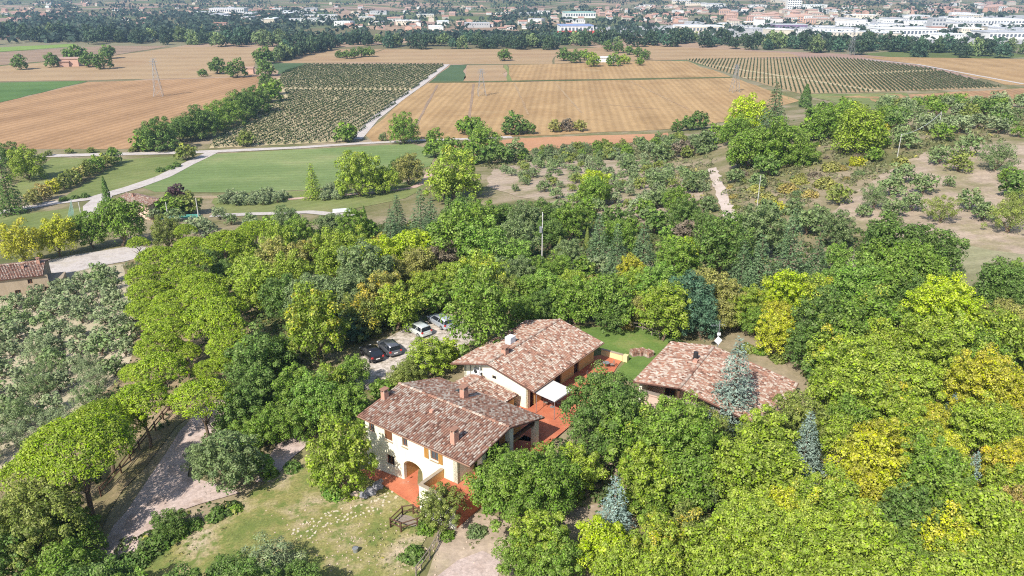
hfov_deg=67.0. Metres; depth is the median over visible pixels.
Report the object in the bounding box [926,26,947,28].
red roof hall
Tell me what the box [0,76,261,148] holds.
ploughed field
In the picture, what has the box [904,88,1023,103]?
red field
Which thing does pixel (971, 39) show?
town yards
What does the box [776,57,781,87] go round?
vine row
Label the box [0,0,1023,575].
ground
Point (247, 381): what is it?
broadleaf tree
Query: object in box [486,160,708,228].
bare hillside
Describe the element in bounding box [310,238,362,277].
broadleaf tree
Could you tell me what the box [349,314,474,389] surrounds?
car park
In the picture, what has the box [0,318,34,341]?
olive tree
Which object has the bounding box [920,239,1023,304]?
dry grass slope
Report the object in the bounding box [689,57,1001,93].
vineyard ground
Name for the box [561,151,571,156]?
scrub tree
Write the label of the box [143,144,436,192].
green meadow
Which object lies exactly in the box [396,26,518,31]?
pink field
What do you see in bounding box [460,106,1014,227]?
scrub
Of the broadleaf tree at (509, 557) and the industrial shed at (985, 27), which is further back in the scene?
the industrial shed at (985, 27)
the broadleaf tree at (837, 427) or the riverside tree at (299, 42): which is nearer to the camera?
the broadleaf tree at (837, 427)
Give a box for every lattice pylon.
[149,57,163,96]
[477,68,485,95]
[729,65,740,92]
[847,26,855,55]
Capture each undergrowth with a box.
[59,235,257,488]
[100,370,833,575]
[209,211,1023,562]
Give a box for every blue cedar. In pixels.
[595,472,636,543]
[708,336,757,430]
[786,410,826,487]
[942,392,959,419]
[961,447,982,487]
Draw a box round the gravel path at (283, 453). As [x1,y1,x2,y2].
[255,434,309,481]
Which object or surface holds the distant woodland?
on the ground at (794, 112)
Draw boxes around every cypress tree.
[101,176,111,207]
[584,226,589,248]
[798,84,811,107]
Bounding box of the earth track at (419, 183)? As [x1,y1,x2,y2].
[288,172,431,199]
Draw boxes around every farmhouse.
[356,377,547,529]
[450,318,604,408]
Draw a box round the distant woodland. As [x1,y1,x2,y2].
[0,0,1023,42]
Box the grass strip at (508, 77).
[504,65,511,80]
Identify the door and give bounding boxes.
[530,391,532,405]
[574,363,577,372]
[664,387,675,402]
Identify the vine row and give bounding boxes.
[210,63,411,144]
[212,63,407,141]
[214,63,415,147]
[219,63,403,135]
[223,63,418,145]
[230,63,399,128]
[232,63,423,145]
[241,63,426,145]
[247,63,396,119]
[252,63,431,143]
[256,63,391,113]
[257,63,434,143]
[267,63,438,143]
[271,63,387,105]
[273,64,383,102]
[276,63,442,143]
[280,63,326,76]
[280,63,330,77]
[280,63,333,79]
[281,63,322,75]
[281,63,337,79]
[281,63,341,81]
[282,63,314,72]
[282,63,318,73]
[282,63,349,84]
[283,63,345,82]
[283,63,357,87]
[283,65,443,143]
[284,63,353,85]
[284,63,364,90]
[285,63,369,91]
[286,63,372,93]
[286,63,376,94]
[288,63,360,87]
[288,63,380,96]
[292,70,436,142]
[301,76,428,142]
[308,84,419,142]
[318,91,408,141]
[326,102,395,140]
[334,113,380,140]
[763,59,764,82]
[767,57,768,83]
[770,57,772,85]
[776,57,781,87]
[780,57,786,88]
[783,58,791,90]
[786,56,796,91]
[789,57,801,92]
[792,57,804,88]
[795,57,806,83]
[799,57,814,92]
[801,57,819,92]
[805,57,824,91]
[808,56,828,91]
[811,56,832,91]
[814,56,837,92]
[817,57,841,91]
[820,57,846,91]
[823,56,851,91]
[826,57,855,91]
[829,56,859,91]
[833,56,864,90]
[836,56,869,91]
[839,57,873,90]
[843,57,875,89]
[846,57,881,90]
[850,58,886,90]
[854,58,890,90]
[857,58,895,90]
[861,58,899,90]
[864,58,903,90]
[868,59,908,89]
[872,60,912,89]
[876,61,916,89]
[880,61,921,89]
[884,61,925,89]
[888,62,929,88]
[892,63,933,88]
[897,63,938,89]
[902,64,942,88]
[906,64,946,88]
[910,64,950,88]
[915,65,954,87]
[919,66,959,87]
[924,67,963,87]
[929,67,967,87]
[934,68,971,87]
[942,70,975,87]
[950,72,979,87]
[958,74,982,87]
[968,77,988,87]
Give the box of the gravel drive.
[90,400,239,561]
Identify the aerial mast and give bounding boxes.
[711,323,725,346]
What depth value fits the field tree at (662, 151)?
244.90 m
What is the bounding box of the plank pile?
[394,514,418,526]
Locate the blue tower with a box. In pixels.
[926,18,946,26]
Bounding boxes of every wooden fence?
[98,404,171,496]
[414,520,446,575]
[631,322,660,338]
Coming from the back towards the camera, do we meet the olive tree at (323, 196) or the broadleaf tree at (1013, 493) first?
the olive tree at (323, 196)
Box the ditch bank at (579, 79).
[429,77,732,82]
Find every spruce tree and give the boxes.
[0,161,33,217]
[300,163,323,200]
[380,204,401,238]
[385,194,411,233]
[409,187,433,246]
[422,197,443,233]
[586,213,610,265]
[598,223,626,280]
[620,218,657,275]
[727,240,753,291]
[737,234,776,299]
[753,82,788,137]
[760,206,808,291]
[797,232,828,293]
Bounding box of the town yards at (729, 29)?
[595,24,809,36]
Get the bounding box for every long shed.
[209,8,247,12]
[674,25,724,32]
[869,27,936,36]
[946,18,1023,24]
[971,30,1023,38]
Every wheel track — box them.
[417,85,437,124]
[468,84,474,117]
[514,83,528,113]
[554,82,581,112]
[630,81,687,108]
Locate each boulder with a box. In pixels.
[359,491,368,498]
[364,486,376,495]
[372,480,383,489]
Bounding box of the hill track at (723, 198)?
[708,167,734,219]
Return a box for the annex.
[633,341,798,423]
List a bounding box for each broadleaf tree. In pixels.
[0,141,24,171]
[0,217,44,261]
[0,474,102,571]
[0,528,45,575]
[5,143,49,179]
[21,536,113,575]
[34,213,79,256]
[41,507,108,566]
[63,553,135,575]
[69,210,105,247]
[88,197,150,245]
[114,569,163,575]
[149,214,185,247]
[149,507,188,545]
[154,192,185,213]
[162,561,201,575]
[165,183,187,199]
[175,190,202,213]
[190,428,266,500]
[197,245,230,271]
[203,544,259,575]
[206,258,235,287]
[211,384,266,440]
[221,254,272,288]
[221,321,297,388]
[223,556,282,575]
[225,234,259,260]
[225,361,276,415]
[226,243,261,266]
[227,416,264,455]
[229,260,282,316]
[245,401,290,447]
[247,451,276,476]
[254,235,307,270]
[255,273,294,320]
[257,333,298,370]
[258,219,298,259]
[259,214,275,235]
[266,362,311,409]
[271,204,300,235]
[271,248,315,282]
[276,398,319,444]
[276,557,317,575]
[281,281,351,362]
[282,271,337,322]
[284,213,319,242]
[284,369,341,429]
[294,237,318,264]
[294,564,321,575]
[299,412,379,501]
[302,225,349,268]
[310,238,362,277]
[312,362,349,389]
[313,212,346,238]
[317,380,370,428]
[318,263,373,316]
[334,149,381,197]
[334,237,394,296]
[335,207,370,236]
[337,224,374,255]
[338,312,369,343]
[338,353,371,386]
[340,288,383,341]
[353,218,380,238]
[356,269,405,316]
[359,234,402,270]
[370,165,401,191]
[371,231,389,250]
[371,279,429,331]
[377,254,411,287]
[386,221,437,272]
[386,358,427,385]
[387,156,408,178]
[391,153,424,184]
[400,246,439,279]
[403,335,456,377]
[406,269,445,306]
[413,481,466,531]
[417,282,448,312]
[422,144,483,201]
[425,200,489,271]
[430,240,459,271]
[431,172,461,196]
[436,192,475,228]
[436,261,461,282]
[439,262,522,355]
[439,276,458,301]
[440,335,459,362]
[444,247,515,307]
[453,214,514,263]
[459,199,500,235]
[460,451,533,532]
[472,441,518,478]
[485,198,517,229]
[488,441,584,529]
[490,273,528,311]
[491,217,541,256]
[491,527,545,575]
[493,256,512,275]
[497,237,533,265]
[502,254,535,287]
[506,199,543,238]
[508,508,571,568]
[509,274,545,303]
[509,296,540,324]
[525,525,594,575]
[526,196,557,231]
[526,268,560,298]
[527,254,556,282]
[528,287,560,319]
[532,218,564,249]
[544,248,572,279]
[545,441,609,501]
[547,198,570,219]
[547,302,572,320]
[548,275,593,324]
[550,195,596,238]
[553,238,586,268]
[553,268,586,289]
[557,359,655,466]
[571,254,596,279]
[574,175,616,206]
[574,513,630,573]
[577,263,635,325]
[578,169,611,199]
[578,197,599,217]
[591,538,642,575]
[592,294,629,333]
[594,401,663,475]
[600,217,636,251]
[601,203,627,226]
[614,439,683,515]
[616,252,645,280]
[620,156,640,170]
[621,266,647,294]
[623,216,641,235]
[624,207,636,217]
[624,295,648,324]
[626,552,655,575]
[627,510,696,575]
[629,544,687,575]
[630,478,675,525]
[631,389,731,463]
[632,197,655,219]
[632,290,658,323]
[633,261,682,295]
[635,279,692,340]
[641,207,669,233]
[645,189,666,207]
[646,169,666,187]
[650,446,723,512]
[654,236,699,275]
[658,224,675,242]
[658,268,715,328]
[661,185,690,212]
[661,234,683,254]
[661,498,714,565]
[667,197,702,226]
[671,219,702,237]
[675,295,721,340]
[680,171,704,192]
[680,401,730,455]
[682,512,749,574]
[684,235,699,254]
[686,209,716,235]
[686,466,728,510]
[686,533,756,575]
[687,210,755,274]
[690,264,728,299]
[700,196,717,210]
[706,430,787,501]
[708,278,746,322]
[710,483,785,563]
[712,295,741,333]
[718,210,754,247]
[723,293,757,330]
[724,507,824,575]
[725,168,744,181]
[729,152,748,167]
[731,402,802,455]
[733,203,794,257]
[735,440,812,496]
[737,305,771,335]
[741,279,778,311]
[741,409,795,462]
[746,541,816,575]
[749,172,767,186]
[752,308,796,355]
[753,152,781,176]
[755,198,779,216]
[755,480,802,520]
[760,268,811,312]
[760,299,794,329]
[768,388,830,449]
[774,462,885,537]
[778,499,855,574]
[781,326,823,366]
[784,197,805,215]
[790,208,825,234]
[790,271,835,314]
[790,284,868,346]
[801,298,872,345]
[801,322,864,368]
[801,356,826,380]
[803,365,855,413]
[803,547,874,575]
[806,203,830,218]
[811,335,886,396]
[811,409,865,457]
[816,209,857,247]
[817,357,892,431]
[819,241,860,274]
[822,266,852,301]
[822,462,886,522]
[823,392,872,441]
[823,430,914,505]
[828,252,893,308]
[831,499,906,571]
[841,416,914,475]
[843,332,887,363]
[849,316,908,354]
[850,282,911,331]
[853,237,895,271]
[853,258,919,313]
[854,209,927,266]
[854,341,931,397]
[863,373,929,423]
[863,544,936,575]
[864,230,954,284]
[870,523,933,572]
[874,481,946,544]
[885,269,932,313]
[885,312,948,363]
[885,397,934,435]
[888,451,977,525]
[894,330,966,388]
[894,359,948,411]
[894,432,971,499]
[895,271,989,331]
[895,410,951,454]
[904,223,970,277]
[908,396,957,433]
[909,499,987,572]
[913,256,961,292]
[914,551,994,575]
[917,429,970,467]
[922,307,992,366]
[930,481,1023,548]
[930,527,1008,575]
[941,342,1023,417]
[941,447,978,492]
[942,391,1010,452]
[952,324,1017,371]
[960,545,1023,575]
[966,400,1023,450]
[970,255,1023,307]
[973,304,1023,365]
[974,441,1023,489]
[976,500,1023,563]
[979,461,1023,512]
[980,525,1023,575]
[982,297,1023,314]
[983,303,1023,352]
[984,435,1023,464]
[986,483,1023,514]
[989,380,1023,432]
[992,282,1023,310]
[997,166,1017,181]
[997,169,1023,196]
[1005,257,1023,288]
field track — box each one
[276,76,289,98]
[866,59,1023,83]
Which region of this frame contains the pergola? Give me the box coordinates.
[333,208,348,218]
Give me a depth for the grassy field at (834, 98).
473.66 m
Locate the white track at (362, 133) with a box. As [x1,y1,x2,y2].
[352,64,449,138]
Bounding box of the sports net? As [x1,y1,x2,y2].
[68,200,73,219]
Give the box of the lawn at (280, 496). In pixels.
[138,456,426,575]
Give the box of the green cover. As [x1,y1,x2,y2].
[161,214,200,219]
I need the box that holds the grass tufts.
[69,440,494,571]
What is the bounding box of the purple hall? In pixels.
[770,24,807,27]
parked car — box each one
[359,344,383,361]
[377,339,401,356]
[405,321,431,337]
[427,313,454,329]
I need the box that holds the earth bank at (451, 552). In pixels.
[427,504,637,575]
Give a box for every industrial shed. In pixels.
[263,17,278,22]
[289,18,318,21]
[318,14,337,17]
[334,21,354,25]
[358,16,374,20]
[370,11,388,14]
[395,20,420,24]
[416,14,433,16]
[428,25,443,29]
[437,20,448,25]
[464,22,489,27]
[528,18,544,21]
[563,19,584,23]
[672,0,690,3]
[685,3,700,5]
[708,3,725,5]
[735,25,756,27]
[744,27,768,32]
[763,28,793,34]
[785,27,810,32]
[802,4,826,8]
[809,25,835,27]
[811,27,856,33]
[820,31,859,36]
[829,11,848,14]
[834,17,858,20]
[835,21,869,26]
[844,14,876,18]
[844,18,865,21]
[858,30,900,38]
[862,24,896,29]
[869,23,903,25]
[876,19,901,22]
[879,17,909,19]
[902,15,929,19]
[902,20,926,24]
[922,32,965,38]
[938,16,973,17]
[946,22,987,27]
[948,12,970,15]
[955,27,983,33]
[956,14,982,17]
[981,25,1008,29]
[988,27,1023,29]
[992,28,1023,29]
[996,22,1023,26]
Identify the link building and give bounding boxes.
[453,373,517,404]
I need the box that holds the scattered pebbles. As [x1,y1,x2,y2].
[265,481,474,575]
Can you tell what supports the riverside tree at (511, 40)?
on the ground at (794, 112)
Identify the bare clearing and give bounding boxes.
[832,140,1023,253]
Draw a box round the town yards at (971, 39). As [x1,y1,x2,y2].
[854,15,1023,43]
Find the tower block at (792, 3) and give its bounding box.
[785,0,801,9]
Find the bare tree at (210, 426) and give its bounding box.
[199,394,226,432]
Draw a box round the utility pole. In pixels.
[539,212,542,258]
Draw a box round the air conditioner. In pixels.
[473,367,480,374]
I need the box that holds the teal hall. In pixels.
[562,11,595,17]
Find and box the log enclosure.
[389,504,424,531]
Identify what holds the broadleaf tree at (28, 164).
on the ground at (794, 112)
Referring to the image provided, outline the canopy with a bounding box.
[535,380,570,418]
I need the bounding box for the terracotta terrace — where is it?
[516,355,620,443]
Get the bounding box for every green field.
[0,81,85,101]
[430,65,465,81]
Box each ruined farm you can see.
[57,57,81,66]
[58,61,69,66]
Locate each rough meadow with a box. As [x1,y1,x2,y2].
[0,207,82,239]
[11,158,91,197]
[65,156,186,197]
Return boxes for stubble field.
[0,47,272,80]
[273,49,381,62]
[350,49,555,63]
[366,78,797,141]
[464,65,506,80]
[508,61,729,80]
[553,45,798,63]
[860,56,1023,84]
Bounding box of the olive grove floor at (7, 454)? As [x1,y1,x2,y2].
[0,264,132,468]
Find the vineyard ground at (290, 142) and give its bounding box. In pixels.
[210,64,443,147]
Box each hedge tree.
[22,188,42,204]
[33,183,52,199]
[43,150,51,155]
[44,178,61,193]
[55,173,72,189]
[63,169,81,184]
[64,148,73,153]
[72,165,88,180]
[77,159,97,176]
[86,147,96,152]
[87,154,105,171]
[93,152,115,167]
[103,148,122,163]
[127,147,137,151]
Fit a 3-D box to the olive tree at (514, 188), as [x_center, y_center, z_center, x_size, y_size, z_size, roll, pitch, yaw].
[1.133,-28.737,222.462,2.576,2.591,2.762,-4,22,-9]
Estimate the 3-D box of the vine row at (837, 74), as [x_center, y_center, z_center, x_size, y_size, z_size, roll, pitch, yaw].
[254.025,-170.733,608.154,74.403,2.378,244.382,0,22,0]
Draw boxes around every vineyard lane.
[287,88,413,89]
[715,66,879,91]
[742,70,930,77]
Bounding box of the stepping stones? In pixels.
[292,491,397,538]
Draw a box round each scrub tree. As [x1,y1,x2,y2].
[515,150,527,159]
[526,154,532,161]
[533,149,543,155]
[541,149,553,158]
[543,144,555,152]
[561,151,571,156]
[565,145,575,153]
[573,141,582,149]
[584,146,592,153]
[591,140,601,148]
[594,144,602,149]
[595,150,604,157]
[601,146,615,159]
[603,142,614,149]
[610,146,620,156]
[620,144,634,153]
[623,147,633,153]
[635,136,645,146]
[638,140,650,150]
[644,142,654,151]
[650,137,661,144]
[653,131,662,139]
[661,138,672,146]
[665,135,674,141]
[671,138,680,145]
[672,132,686,143]
[680,145,693,157]
[696,146,709,154]
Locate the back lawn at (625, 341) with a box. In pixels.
[579,326,684,379]
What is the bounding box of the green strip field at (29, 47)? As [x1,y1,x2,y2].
[0,44,75,51]
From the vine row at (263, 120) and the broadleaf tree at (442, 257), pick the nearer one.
the broadleaf tree at (442, 257)
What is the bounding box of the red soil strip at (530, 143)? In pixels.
[454,133,667,153]
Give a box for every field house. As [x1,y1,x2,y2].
[214,22,227,27]
[245,67,254,73]
[597,56,614,61]
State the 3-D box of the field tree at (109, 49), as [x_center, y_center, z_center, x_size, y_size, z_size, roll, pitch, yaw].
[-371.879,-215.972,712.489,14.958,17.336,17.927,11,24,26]
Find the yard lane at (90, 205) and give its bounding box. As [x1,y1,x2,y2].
[83,195,111,216]
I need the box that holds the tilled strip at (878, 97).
[839,94,903,101]
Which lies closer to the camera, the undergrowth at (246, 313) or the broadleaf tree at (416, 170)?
the undergrowth at (246, 313)
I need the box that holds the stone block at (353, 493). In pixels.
[350,491,358,497]
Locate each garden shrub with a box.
[58,196,69,201]
[70,195,79,199]
[79,192,89,197]
[110,552,129,565]
[117,562,141,575]
[123,545,155,571]
[142,532,172,555]
[154,166,165,171]
[164,521,191,542]
[165,165,174,169]
[172,161,180,167]
[185,516,204,532]
[204,505,228,523]
[226,502,243,512]
[259,469,280,482]
[283,459,302,474]
[320,481,343,502]
[340,484,363,501]
[368,378,393,400]
[396,544,425,566]
[415,518,437,536]
[439,529,454,542]
[466,522,487,539]
[617,322,635,330]
[728,194,738,198]
[732,204,741,209]
[736,342,754,354]
[747,184,765,193]
[752,346,769,355]
[755,191,777,203]
[769,352,788,364]
[773,201,785,208]
[776,182,799,193]
[790,176,809,184]
[791,189,804,197]
[794,173,807,177]
[799,189,819,198]
[811,171,822,176]
[811,176,837,189]
[821,161,840,172]
[838,165,848,170]
[848,156,867,166]
[853,170,865,175]
[891,155,910,166]
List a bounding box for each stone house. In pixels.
[0,257,66,297]
[119,192,168,219]
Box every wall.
[193,195,248,197]
[601,348,628,361]
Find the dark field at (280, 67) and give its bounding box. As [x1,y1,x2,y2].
[273,63,303,73]
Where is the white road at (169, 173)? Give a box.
[0,152,217,213]
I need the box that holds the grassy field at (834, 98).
[801,93,939,109]
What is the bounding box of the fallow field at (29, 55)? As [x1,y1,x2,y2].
[0,46,166,64]
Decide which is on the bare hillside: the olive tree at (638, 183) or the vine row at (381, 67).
the olive tree at (638, 183)
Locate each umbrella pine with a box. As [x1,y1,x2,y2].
[0,451,59,494]
[10,409,137,524]
[66,396,136,472]
[106,410,149,453]
[109,379,169,448]
[117,363,153,394]
[123,263,168,297]
[123,298,164,334]
[124,279,173,320]
[126,236,150,253]
[128,351,189,410]
[133,332,183,385]
[134,245,174,276]
[134,302,189,347]
[140,317,192,369]
[149,288,191,332]
[157,265,206,314]
[159,248,213,298]
[166,377,234,435]
[168,341,201,377]
[172,236,202,249]
[173,224,197,236]
[177,270,228,313]
[180,295,246,346]
[181,283,233,325]
[185,307,247,350]
[191,359,225,393]
[199,229,245,259]
[203,330,254,380]
[206,354,240,381]
[232,226,261,242]
[237,220,269,247]
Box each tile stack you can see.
[629,348,639,356]
[637,347,646,356]
[643,349,654,357]
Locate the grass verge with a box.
[212,177,430,214]
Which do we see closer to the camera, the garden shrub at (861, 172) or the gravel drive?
the gravel drive
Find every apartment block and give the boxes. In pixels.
[719,9,730,14]
[724,14,737,21]
[729,19,741,24]
[746,15,754,20]
[753,7,764,12]
[753,15,769,20]
[753,17,764,25]
[762,12,775,14]
[770,17,782,22]
[779,9,788,12]
[784,15,797,23]
[786,14,803,22]
[790,11,800,13]
[801,14,811,18]
[804,18,817,23]
[809,12,823,17]
[813,15,829,18]
[816,18,830,23]
[823,7,835,13]
[983,6,997,11]
[995,5,1007,10]
[1002,7,1018,12]
[1006,1,1015,5]
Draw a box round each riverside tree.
[0,20,15,35]
[0,29,6,38]
[3,22,14,36]
[9,26,21,34]
[15,23,29,38]
[27,25,47,35]
[28,26,43,41]
[45,22,56,32]
[51,21,66,31]
[61,23,70,31]
[80,23,91,32]
[82,29,100,43]
[95,24,110,41]
[104,24,117,40]
[113,29,125,41]
[117,28,126,41]
[129,27,144,43]
[140,29,148,35]
[145,27,157,40]
[158,26,173,41]
[158,34,169,44]
[172,25,186,41]
[185,28,199,44]
[197,28,207,43]
[206,31,216,42]
[210,31,225,46]
[219,24,232,34]
[220,29,234,45]
[229,34,244,45]
[232,26,247,44]
[240,26,252,43]
[251,31,263,44]
[256,28,273,46]
[271,46,285,60]
[272,28,286,43]
[272,34,281,45]
[273,45,288,59]
[278,39,294,58]
[278,41,293,59]
[280,31,294,44]
[290,43,299,55]
[293,29,305,42]
[296,40,307,55]
[302,41,312,54]
[305,35,318,52]
[314,34,328,50]
[317,37,327,51]
[318,30,331,41]
[325,37,334,49]
[326,33,335,46]
[332,35,340,46]
[336,33,344,43]
[345,30,358,44]
[351,29,363,44]
[361,30,374,45]
[373,33,383,43]
[381,31,394,47]
[391,33,402,45]
[405,34,417,47]
[410,32,427,48]
[421,32,435,45]
[431,33,438,45]
[435,32,451,45]
[447,38,456,48]
[456,35,467,48]
[462,30,473,43]
[469,31,485,46]
[478,36,487,48]
[489,35,499,48]
[495,33,502,45]
[499,36,507,45]
[505,33,513,47]
[509,34,519,48]
[514,35,529,48]
[520,30,530,46]
[525,33,539,47]
[530,34,542,47]
[542,35,554,49]
[548,34,559,48]
[553,30,562,41]
[559,33,568,44]
[562,29,571,43]
[568,30,580,44]
[578,28,591,45]
[591,27,606,44]
[599,27,613,42]
[610,28,619,37]
[613,36,622,43]
[621,29,632,40]
[625,31,641,45]
[638,36,646,45]
[644,29,659,45]
[659,33,672,45]
[666,29,679,46]
[671,28,686,42]
[683,26,694,42]
[690,31,699,41]
[697,30,711,46]
[704,34,716,46]
[714,27,725,41]
[715,37,721,44]
[720,29,733,45]
[727,36,739,48]
[739,33,749,45]
[743,32,761,49]
[753,30,763,44]
[761,29,779,48]
[762,39,773,49]
[773,30,788,47]
[786,34,800,48]
[796,30,809,48]
[803,34,821,46]
[803,38,813,50]
[808,34,825,52]
[818,38,829,51]
[827,35,838,50]
[831,38,847,51]
[838,33,847,48]
[845,38,853,48]
[850,39,867,54]
[858,32,873,51]
[863,29,878,50]
[868,42,878,50]
[876,35,888,48]
[880,30,895,50]
[887,39,902,51]
[892,34,908,51]
[903,36,915,44]
[903,41,915,52]
[909,34,930,57]
[921,40,934,52]
[930,38,945,52]
[941,32,956,52]
[952,36,967,55]
[957,43,972,57]
[967,36,986,56]
[981,38,996,55]
[988,36,1003,49]
[993,42,1013,57]
[1004,37,1018,51]
[1017,39,1023,53]
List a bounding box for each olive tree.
[0,292,25,308]
[0,305,18,319]
[0,315,10,333]
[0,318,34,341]
[0,333,6,345]
[0,338,24,357]
[0,357,15,377]
[0,380,6,390]
[0,394,23,415]
[0,394,46,430]
[0,408,26,437]
[0,415,38,448]
[3,379,33,397]
[7,360,39,383]
[9,308,32,324]
[16,334,52,362]
[17,375,59,404]
[21,294,40,311]
[24,356,64,384]
[25,284,46,299]
[25,326,52,344]
[28,311,56,329]
[34,297,66,314]
[34,345,66,369]
[36,390,66,414]
[36,404,71,426]
[39,369,75,393]
[40,334,66,349]
[41,285,69,301]
[47,278,67,290]
[47,317,69,335]
[55,290,77,302]
[57,300,77,318]
[59,277,84,294]
[61,322,86,339]
[62,353,84,372]
[65,333,91,355]
[67,382,110,408]
[68,301,94,322]
[71,270,91,286]
[71,351,103,382]
[73,293,98,306]
[73,364,110,388]
[80,279,107,296]
[83,270,110,281]
[83,331,117,355]
[87,261,108,277]
[87,306,119,326]
[87,324,114,343]
[96,289,123,310]
[97,355,128,376]
[100,266,119,280]
[100,283,117,300]
[101,276,122,291]
[107,311,133,328]
[108,337,135,357]
[110,319,140,343]
[115,297,134,313]
[145,207,163,218]
[163,215,181,223]
[164,208,185,217]
[180,440,219,479]
[182,215,207,234]
[192,219,218,237]
[211,206,227,218]
[217,194,230,203]
[221,213,238,224]
[225,188,235,194]
[229,195,241,205]
[232,193,245,203]
[234,191,245,197]
[241,531,306,575]
[242,196,254,204]
[242,212,257,221]
[242,218,257,222]
[255,195,269,204]
[256,191,272,198]
[259,186,275,194]
[270,192,281,202]
[271,192,283,200]
[278,189,289,198]
[318,192,328,200]
[322,185,333,191]
[322,189,330,197]
[331,191,342,199]
[501,166,509,172]
[506,167,517,175]
[511,183,519,191]
[517,160,525,167]
[517,170,529,178]
[518,176,530,184]
[519,162,529,170]
[527,167,540,177]
[530,157,541,166]
[533,157,545,167]
[535,180,550,191]
[544,172,551,178]
[545,161,558,168]
[546,167,553,172]
[546,176,558,185]
[548,186,564,198]
[552,158,564,166]
[554,169,562,175]
[556,180,564,187]
[558,154,567,160]
[564,156,573,162]
[567,164,574,170]
[567,184,577,190]
[570,165,581,172]
[570,172,582,182]
[571,152,579,158]
[583,166,595,173]
[584,158,593,168]
[588,254,612,275]
[591,197,607,211]
[594,160,605,169]
[602,166,614,173]
[607,192,621,203]
[608,151,619,159]
[608,173,620,184]
[611,180,627,191]
[615,170,625,177]
[616,155,623,160]
[622,198,631,207]
[623,153,636,159]
[624,169,638,177]
[625,178,637,187]
[625,186,636,195]
[628,171,640,178]
[628,196,646,208]
[629,164,640,171]
[633,176,647,188]
[637,189,651,198]
[638,159,649,166]
[638,206,659,220]
[639,152,648,158]
[639,164,652,174]
[650,167,661,174]
[651,181,664,188]
[653,160,663,167]
[656,185,666,190]
[661,167,675,175]
[661,167,675,177]
[662,174,673,183]
[663,163,674,168]
[667,178,680,186]
[679,168,693,177]
[697,179,711,190]
[698,170,708,178]
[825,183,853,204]
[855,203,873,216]
[860,183,894,208]
[875,97,890,107]
[876,98,893,105]
[876,105,887,111]
[877,175,906,196]
[881,198,910,215]
[883,111,905,128]
[884,94,898,99]
[885,107,896,113]
[889,111,912,126]
[889,161,916,183]
[890,124,911,141]
[893,130,923,148]
[894,106,911,119]
[895,98,913,108]
[898,103,914,115]
[899,189,927,211]
[907,98,917,108]
[909,172,940,193]
[911,106,926,118]
[912,97,922,106]
[912,112,936,130]
[918,94,941,111]
[920,193,964,222]
[924,99,949,115]
[926,117,949,129]
[927,144,955,163]
[929,122,957,139]
[941,95,954,107]
[941,113,959,125]
[942,175,956,186]
[943,92,961,97]
[943,97,956,108]
[943,150,976,172]
[948,114,973,133]
[950,97,970,107]
[950,102,972,114]
[953,133,985,153]
[954,93,968,101]
[956,187,984,209]
[958,104,982,119]
[960,101,973,109]
[968,95,980,103]
[969,113,988,128]
[971,201,999,221]
[972,97,986,104]
[975,99,998,114]
[977,138,1020,173]
[978,97,1000,109]
[981,199,1023,235]
[986,102,1013,116]
[986,115,1012,133]
[989,90,1006,99]
[990,112,1017,130]
[992,96,1008,109]
[993,92,1013,104]
[997,189,1023,210]
[1008,115,1021,123]
[1010,125,1023,136]
[1011,93,1023,106]
[1012,107,1023,117]
[1016,97,1023,108]
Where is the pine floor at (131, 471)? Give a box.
[0,236,256,575]
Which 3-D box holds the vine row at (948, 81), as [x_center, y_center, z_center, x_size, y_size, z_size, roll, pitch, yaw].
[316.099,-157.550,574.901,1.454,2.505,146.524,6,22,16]
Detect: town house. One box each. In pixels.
[518,20,526,24]
[522,24,530,28]
[655,17,661,21]
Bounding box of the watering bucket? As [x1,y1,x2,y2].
[352,546,357,552]
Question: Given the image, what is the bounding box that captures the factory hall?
[557,24,593,30]
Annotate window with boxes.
[370,423,374,431]
[388,454,394,464]
[403,438,407,446]
[431,451,437,460]
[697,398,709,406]
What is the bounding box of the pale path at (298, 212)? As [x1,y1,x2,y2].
[209,210,354,216]
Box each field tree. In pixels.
[9,53,27,69]
[42,52,59,66]
[60,44,87,59]
[77,51,93,66]
[91,50,113,68]
[98,44,115,58]
[128,129,156,151]
[134,116,179,151]
[165,115,203,141]
[173,142,197,159]
[181,104,222,138]
[195,101,232,130]
[197,69,207,76]
[207,57,225,73]
[213,93,248,124]
[224,57,247,77]
[225,89,259,118]
[235,130,255,146]
[241,85,271,112]
[251,46,276,62]
[256,59,276,75]
[256,81,284,101]
[257,73,271,84]
[266,77,283,93]
[332,121,357,142]
[334,50,341,57]
[340,49,352,58]
[350,47,358,57]
[357,46,367,56]
[363,46,374,56]
[378,132,387,140]
[387,111,420,143]
[422,137,446,157]
[425,127,443,142]
[437,136,462,159]
[454,115,481,134]
[457,141,481,164]
[461,121,504,161]
[471,117,485,130]
[478,139,514,164]
[497,48,512,60]
[500,110,525,134]
[502,137,526,159]
[519,119,536,134]
[548,119,561,131]
[556,47,571,60]
[560,118,573,130]
[567,48,581,62]
[572,119,586,130]
[580,49,589,59]
[585,52,600,66]
[601,40,612,50]
[605,52,620,65]
[612,41,624,52]
[617,54,630,63]
[624,46,633,54]
[633,47,641,56]
[635,56,644,65]
[641,49,650,58]
[650,142,674,162]
[670,119,683,131]
[671,139,694,156]
[681,115,693,130]
[688,110,710,129]
[690,129,719,152]
[708,122,727,143]
[720,113,753,143]
[723,91,775,129]
[725,120,780,167]
[753,115,807,165]
[780,134,821,166]
[794,116,824,140]
[804,101,833,121]
[811,101,853,139]
[829,100,891,154]
[832,96,860,121]
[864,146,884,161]
[869,127,891,147]
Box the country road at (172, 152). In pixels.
[31,136,512,157]
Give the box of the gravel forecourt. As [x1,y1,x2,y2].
[438,551,499,575]
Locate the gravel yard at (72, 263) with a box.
[48,246,147,272]

